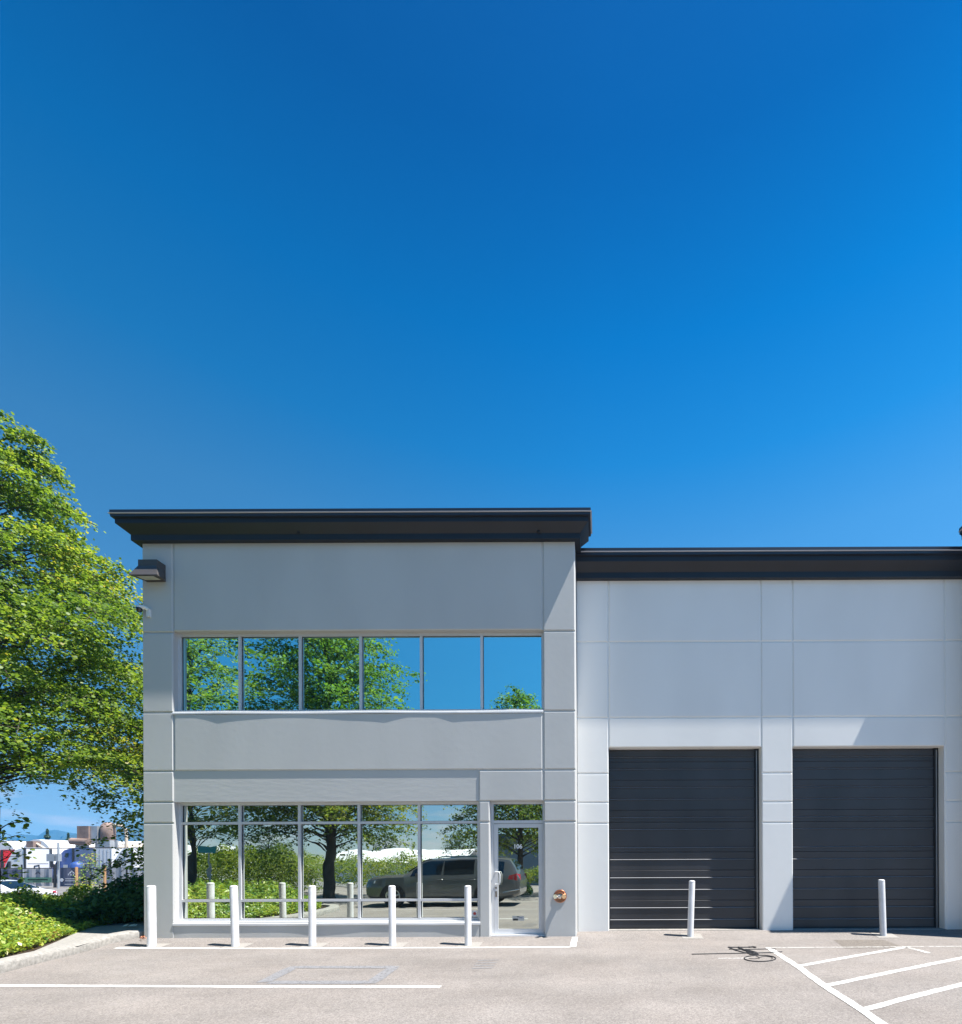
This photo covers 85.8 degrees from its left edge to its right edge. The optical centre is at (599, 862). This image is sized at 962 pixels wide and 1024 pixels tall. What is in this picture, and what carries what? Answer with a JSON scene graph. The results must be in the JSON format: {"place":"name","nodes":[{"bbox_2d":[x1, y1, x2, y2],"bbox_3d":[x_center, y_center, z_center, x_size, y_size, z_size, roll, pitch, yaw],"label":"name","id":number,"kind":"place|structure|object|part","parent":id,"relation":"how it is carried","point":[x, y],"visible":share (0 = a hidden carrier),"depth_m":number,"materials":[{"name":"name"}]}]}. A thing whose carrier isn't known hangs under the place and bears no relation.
{"place":"outdoors","nodes":[
{"label":"outdoors","id":0,"kind":"place"},
{"bbox_2d":[26,841,44,847],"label":"conveyor","id":1,"kind":"object","parent":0,"point":[33,844],"visible":0.65,"depth_m":69.69,"materials":[{"name":"metal"}]},
{"bbox_2d":[0,830,75,840],"bbox_3d":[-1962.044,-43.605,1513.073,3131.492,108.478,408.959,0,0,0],"label":"mountains","id":2,"kind":"structure","parent":0,"point":[56,834],"depth_m":1481.84,"materials":[{"name":"blue"}]},
{"bbox_2d":[0,916,142,957],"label":"planting bed","id":3,"kind":"object","parent":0,"point":[36,947],"visible":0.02,"depth_m":8.46,"materials":[{"name":"brown soil"}]},
{"bbox_2d":[0,813,36,890],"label":"tree","id":4,"kind":"object","parent":3,"relation":"on","point":[3,833],"visible":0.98,"depth_m":11.17,"materials":[{"name":"green plant"}]},
{"bbox_2d":[0,410,143,825],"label":"katsura tree","id":5,"kind":"object","parent":3,"relation":"on","point":[33,616],"visible":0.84,"depth_m":12.03,"materials":[{"name":"green plant"}]},
{"bbox_2d":[0,881,143,957],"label":"ground cover","id":6,"kind":"object","parent":3,"relation":"on","point":[23,915],"visible":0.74,"depth_m":9.96,"materials":[{"name":"green plant"}]},
{"bbox_2d":[0,870,143,927],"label":"laurel hedge","id":7,"kind":"object","parent":3,"relation":"on","point":[125,897],"visible":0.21,"depth_m":11.14,"materials":[{"name":"green plant"}]},
{"bbox_2d":[67,714,143,887],"bbox_3d":[-13.662,-1.716,16.882,5.637,7.952,5.568,0,0,0],"label":"young katsura tree","id":8,"kind":"object","parent":3,"relation":"on","point":[133,860],"visible":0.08,"depth_m":15.44,"materials":[{"name":"green plant"}]},
{"bbox_2d":[38,880,106,896],"bbox_3d":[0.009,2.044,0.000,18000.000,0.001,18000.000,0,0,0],"label":"ground","id":9,"kind":"structure","parent":0,"point":[61,890],"depth_m":44.23,"materials":[{"name":"concrete"}]},
{"bbox_2d":[0,850,14,867],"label":"semi truck","id":10,"kind":"object","parent":9,"relation":"on","point":[3,853],"visible":0.05,"depth_m":63.01,"materials":[{"name":"red paint"}]},
{"bbox_2d":[0,841,25,849],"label":"arched tent","id":11,"kind":"object","parent":9,"relation":"on","point":[14,844],"visible":0.08,"depth_m":84.34,"materials":[{"name":"white fabric"}]},
{"bbox_2d":[0,848,48,881],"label":"semi truck","id":12,"kind":"object","parent":9,"relation":"on","point":[39,854],"visible":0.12,"depth_m":56.29,"materials":[{"name":"white paint"}]},
{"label":"side window","id":13,"kind":"part","parent":12,"relation":"part of","materials":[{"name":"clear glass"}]},
{"bbox_2d":[1,880,56,894],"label":"parked car","id":14,"kind":"object","parent":9,"relation":"on","point":[5,886],"visible":0.09,"depth_m":21.54,"materials":[{"name":"white paint"}]},
{"bbox_3d":[-24.947,0.921,21.500,0.790,0.318,1.060,0,0,0],"label":"rear window","id":15,"kind":"part","parent":14,"relation":"part of","materials":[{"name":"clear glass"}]},
{"bbox_2d":[43,828,51,839],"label":"conifer","id":16,"kind":"object","parent":9,"relation":"on","point":[47,836],"visible":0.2,"depth_m":129.82,"materials":[{"name":"green plant"}]},
{"bbox_2d":[46,842,61,888],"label":"sign post","id":17,"kind":"object","parent":9,"relation":"on","point":[57,857],"visible":1,"depth_m":44.12,"materials":[{"name":"grey metal"}]},
{"bbox_2d":[23,839,119,867],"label":"arched tent","id":18,"kind":"object","parent":9,"relation":"on","point":[49,843],"visible":0.15,"depth_m":85.05,"materials":[{"name":"white fabric"}]},
{"bbox_2d":[0,864,143,887],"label":"chain link fence","id":19,"kind":"object","parent":9,"relation":"on","point":[38,876],"visible":0.63,"depth_m":45.90,"materials":[{"name":"black metal"}]},
{"bbox_2d":[50,848,94,882],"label":"semi truck","id":20,"kind":"object","parent":9,"relation":"on","point":[68,859],"visible":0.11,"depth_m":57.90,"materials":[{"name":"blue paint"}]},
{"bbox_2d":[75,867,77,885],"bbox_3d":[-34.325,1.224,33.000,0.150,1.929,0.150,0,0,0],"label":"wooden post","id":21,"kind":"object","parent":9,"relation":"on","point":[76,873],"visible":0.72,"depth_m":32.95,"materials":[{"name":"orange wood"}]},
{"bbox_2d":[73,852,107,887],"bbox_3d":[-28.377,0.915,28.030,1.537,3.116,1.663,0,0,-31],"label":"sapling","id":22,"kind":"object","parent":9,"relation":"on","point":[89,862],"visible":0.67,"depth_m":27.98,"materials":[{"name":"green plant"}]},
{"bbox_2d":[49,844,142,879],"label":"canopy shed","id":23,"kind":"structure","parent":9,"relation":"on","point":[94,847],"depth_m":64.89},
{"bbox_2d":[68,822,127,847],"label":"dust collector","id":24,"kind":"object","parent":23,"relation":"on","point":[85,834],"visible":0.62,"depth_m":63.30,"materials":[{"name":"metal"}]},
{"bbox_2d":[103,868,105,890],"bbox_3d":[-32.471,1.187,33.000,0.150,1.987,0.150,0,0,0],"label":"wooden post","id":25,"kind":"object","parent":9,"relation":"on","point":[104,879],"visible":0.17,"depth_m":32.96,"materials":[{"name":"orange wood"}]},
{"bbox_2d":[95,848,121,867],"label":"box trailer","id":26,"kind":"object","parent":9,"relation":"on","point":[103,855],"visible":0.19,"depth_m":57.50,"materials":[{"name":"white paint"}]},
{"bbox_2d":[108,847,143,877],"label":"semi truck","id":27,"kind":"object","parent":9,"relation":"on","point":[118,855],"visible":0.03,"depth_m":55.82,"materials":[{"name":"white paint"}]},
{"bbox_2d":[69,861,84,867],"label":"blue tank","id":28,"kind":"object","parent":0,"point":[73,864],"visible":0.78,"depth_m":55.61,"materials":[{"name":"blue plastic"}]},
{"bbox_2d":[35,922,143,950],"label":"sidewalk","id":29,"kind":"structure","parent":0,"point":[95,931],"depth_m":10.07,"materials":[{"name":"concrete"}]},
{"bbox_2d":[57,823,143,840],"bbox_3d":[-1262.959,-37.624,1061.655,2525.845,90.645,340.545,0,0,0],"label":"hill","id":30,"kind":"structure","parent":0,"point":[117,838],"depth_m":1015.72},
{"bbox_2d":[119,841,141,844],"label":"storage building","id":31,"kind":"structure","parent":0,"point":[129,842],"depth_m":98.79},
{"bbox_2d":[0,929,961,1023],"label":"parking lot","id":32,"kind":"structure","parent":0,"point":[629,977],"depth_m":6.30,"materials":[{"name":"grey asphalt"}]},
{"bbox_2d":[0,929,143,973],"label":"kerb","id":33,"kind":"structure","parent":32,"relation":"on","point":[14,962],"depth_m":8.15,"materials":[{"name":"concrete"}]},
{"bbox_2d":[141,885,171,947],"bbox_3d":[-8.022,1.000,9.040,0.400,1.197,0.320,0,0,0],"label":"bollard","id":34,"kind":"object","parent":32,"relation":"on","point":[151,919],"visible":0.89,"depth_m":8.99,"materials":[{"name":"white metal"}]},
{"bbox_2d":[0,984,440,987],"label":"parking bay line","id":35,"kind":"object","parent":32,"relation":"on","point":[262,986],"visible":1,"depth_m":6.10,"materials":[{"name":"white paint"}]},
{"bbox_2d":[222,885,252,947],"bbox_3d":[-6.523,0.997,9.040,0.400,1.191,0.320,0,0,0],"label":"bollard","id":36,"kind":"object","parent":32,"relation":"on","point":[234,917],"visible":0.89,"depth_m":8.99,"materials":[{"name":"white metal"}]},
{"bbox_2d":[298,885,327,947],"bbox_3d":[-5.137,0.994,9.040,0.400,1.185,0.320,0,0,0],"label":"bollard","id":37,"kind":"object","parent":32,"relation":"on","point":[311,943],"visible":0.91,"depth_m":8.99,"materials":[{"name":"white metal"}]},
{"bbox_2d":[258,966,398,983],"bbox_3d":[-3.619,1.490,6.751,1.710,0.001,1.122,0,0,0],"label":"faded bay marking","id":38,"kind":"object","parent":32,"relation":"on","point":[383,974],"visible":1,"depth_m":6.59,"materials":[{"name":"grey paint"}]},
{"bbox_2d":[113,946,569,948],"bbox_3d":[-4.557,1.490,8.860,8.094,0.008,0.192,0,0,1],"label":"white edge line","id":39,"kind":"object","parent":32,"relation":"on","point":[323,948],"visible":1,"depth_m":8.85,"materials":[{"name":"paint"}]},
{"bbox_2d":[381,885,407,946],"bbox_3d":[-3.698,0.991,9.040,0.400,1.179,0.320,0,0,0],"label":"bollard","id":40,"kind":"object","parent":32,"relation":"on","point":[392,942],"visible":0.93,"depth_m":8.99,"materials":[{"name":"white metal"}]},
{"bbox_2d":[457,885,482,946],"bbox_3d":[-2.339,0.988,9.040,0.400,1.173,0.320,0,0,0],"label":"bollard","id":41,"kind":"object","parent":32,"relation":"on","point":[467,910],"visible":0.92,"depth_m":8.99,"materials":[{"name":"white metal"}]},
{"bbox_2d":[570,937,577,946],"bbox_3d":[-0.469,1.435,9.180,0.116,0.079,0.640,0,0,0],"label":"painted ground line","id":42,"kind":"object","parent":32,"relation":"on","point":[573,940],"visible":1,"depth_m":9.15,"materials":[{"name":"paint"}]},
{"bbox_2d":[681,880,703,938],"bbox_3d":[1.796,0.935,9.830,0.400,1.193,0.320,0,0,0],"label":"bollard","id":43,"kind":"object","parent":32,"relation":"on","point":[690,925],"visible":0.95,"depth_m":9.78,"materials":[{"name":"white metal"}]},
{"bbox_2d":[692,946,781,961],"bbox_3d":[2.345,1.453,8.234,1.236,0.036,1.281,0,0,36],"label":"wire frame","id":44,"kind":"object","parent":32,"relation":"on","point":[750,952],"visible":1,"depth_m":8.13,"materials":[{"name":"black metal"}]},
{"bbox_2d":[766,948,887,1023],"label":"hatched zone line","id":45,"kind":"object","parent":32,"relation":"on","point":[853,1004],"visible":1,"depth_m":5.72,"materials":[{"name":"white paint"}]},
{"bbox_2d":[799,947,904,965],"bbox_3d":[4.068,1.458,7.934,2.884,0.001,0.114,0,0,-32],"label":"hatched zone stripe","id":46,"kind":"object","parent":32,"relation":"on","point":[834,959],"visible":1,"depth_m":7.84,"materials":[{"name":"white paint"}]},
{"bbox_2d":[772,946,960,947],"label":"ground edge line","id":47,"kind":"object","parent":32,"relation":"on","point":[883,946],"visible":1,"depth_m":8.72,"materials":[{"name":"white paint"}]},
{"bbox_2d":[835,940,899,947],"bbox_3d":[4.780,1.456,9.069,1.184,0.001,0.942,0,0,0],"label":"asphalt patch","id":48,"kind":"object","parent":32,"relation":"on","point":[862,944],"visible":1,"depth_m":9.00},
{"bbox_2d":[871,879,898,937],"bbox_3d":[5.568,0.918,9.830,0.400,1.197,0.320,0,0,0],"label":"bollard","id":49,"kind":"object","parent":32,"relation":"on","point":[883,933],"visible":0.94,"depth_m":9.78,"materials":[{"name":"white metal"}]},
{"bbox_2d":[827,957,961,985],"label":"hatched zone stripe","id":50,"kind":"object","parent":32,"relation":"on","point":[885,973],"visible":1,"depth_m":6.70,"materials":[{"name":"white paint"}]},
{"bbox_2d":[863,983,961,1010],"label":"hatched zone stripe","id":51,"kind":"object","parent":32,"relation":"on","point":[895,1000],"visible":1,"depth_m":5.46,"materials":[{"name":"white paint"}]},
{"bbox_2d":[905,947,930,952],"bbox_3d":[5.310,1.453,8.384,0.108,0.001,0.577,0,0,-3],"label":"hatched zone stripe","id":52,"kind":"object","parent":32,"relation":"on","point":[918,950],"visible":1,"depth_m":8.35,"materials":[{"name":"white paint"}]},
{"bbox_2d":[0,0,961,837],"label":"sky","id":53,"kind":"structure","parent":0,"point":[683,273],"materials":[{"name":"blue"}]},
{"bbox_2d":[107,507,961,937],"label":"warehouse building","id":54,"kind":"structure","parent":0,"point":[515,719],"depth_m":9.73,"materials":[{"name":"grey concrete"}]},
{"bbox_2d":[135,604,150,616],"bbox_3d":[-8.610,-4.764,9.484,0.218,0.199,0.104,0,0,-25],"label":"security camera","id":55,"kind":"object","parent":54,"relation":"attached to","point":[139,608],"visible":1,"depth_m":9.47,"materials":[{"name":"white plastic"}]},
{"bbox_2d":[129,559,165,581],"bbox_3d":[-8.423,-5.481,9.414,0.520,0.345,0.284,0,0,0],"label":"wall lamp","id":56,"kind":"object","parent":54,"relation":"attached to","point":[150,570],"visible":1,"depth_m":9.37,"materials":[{"name":"grey metal"}]},
{"bbox_2d":[172,802,479,925],"bbox_3d":[-5.194,0.009,9.665,5.837,2.357,0.253,0,0,0],"label":"window","id":57,"kind":"structure","parent":54,"relation":"in","point":[351,852],"depth_m":9.73,"materials":[{"name":"clear glass"}]},
{"bbox_2d":[172,632,543,713],"bbox_3d":[-4.594,-3.630,9.665,7.053,1.590,0.254,0,0,0],"label":"window","id":58,"kind":"structure","parent":54,"relation":"in","point":[274,673],"depth_m":9.73,"materials":[{"name":"blue glass"}]},
{"bbox_2d":[491,801,544,936],"bbox_3d":[-1.570,0.118,9.690,1.036,2.605,0.205,0,0,0],"label":"entrance door","id":59,"kind":"structure","parent":54,"relation":"in","point":[517,827],"depth_m":9.72,"materials":[{"name":"clear glass"}]},
{"bbox_2d":[553,890,566,902],"bbox_3d":[-0.753,0.629,9.473,0.250,0.250,0.166,0,0,0],"label":"fire hose connection","id":60,"kind":"object","parent":54,"relation":"attached to","point":[559,896],"visible":1,"depth_m":9.54,"materials":[{"name":"gold metal"}]},
{"bbox_2d":[609,749,761,930],"bbox_3d":[1.739,-0.393,10.353,3.125,3.960,0.285,0,0,0],"label":"roller door","id":61,"kind":"structure","parent":54,"relation":"in","point":[677,817],"depth_m":10.44,"materials":[{"name":"grey metal"}]},
{"bbox_2d":[792,748,944,929],"bbox_3d":[5.464,-0.409,10.353,3.102,3.960,0.285,0,0,0],"label":"roller door","id":62,"kind":"structure","parent":54,"relation":"in","point":[862,817],"depth_m":10.44,"materials":[{"name":"grey metal"}]}
]}

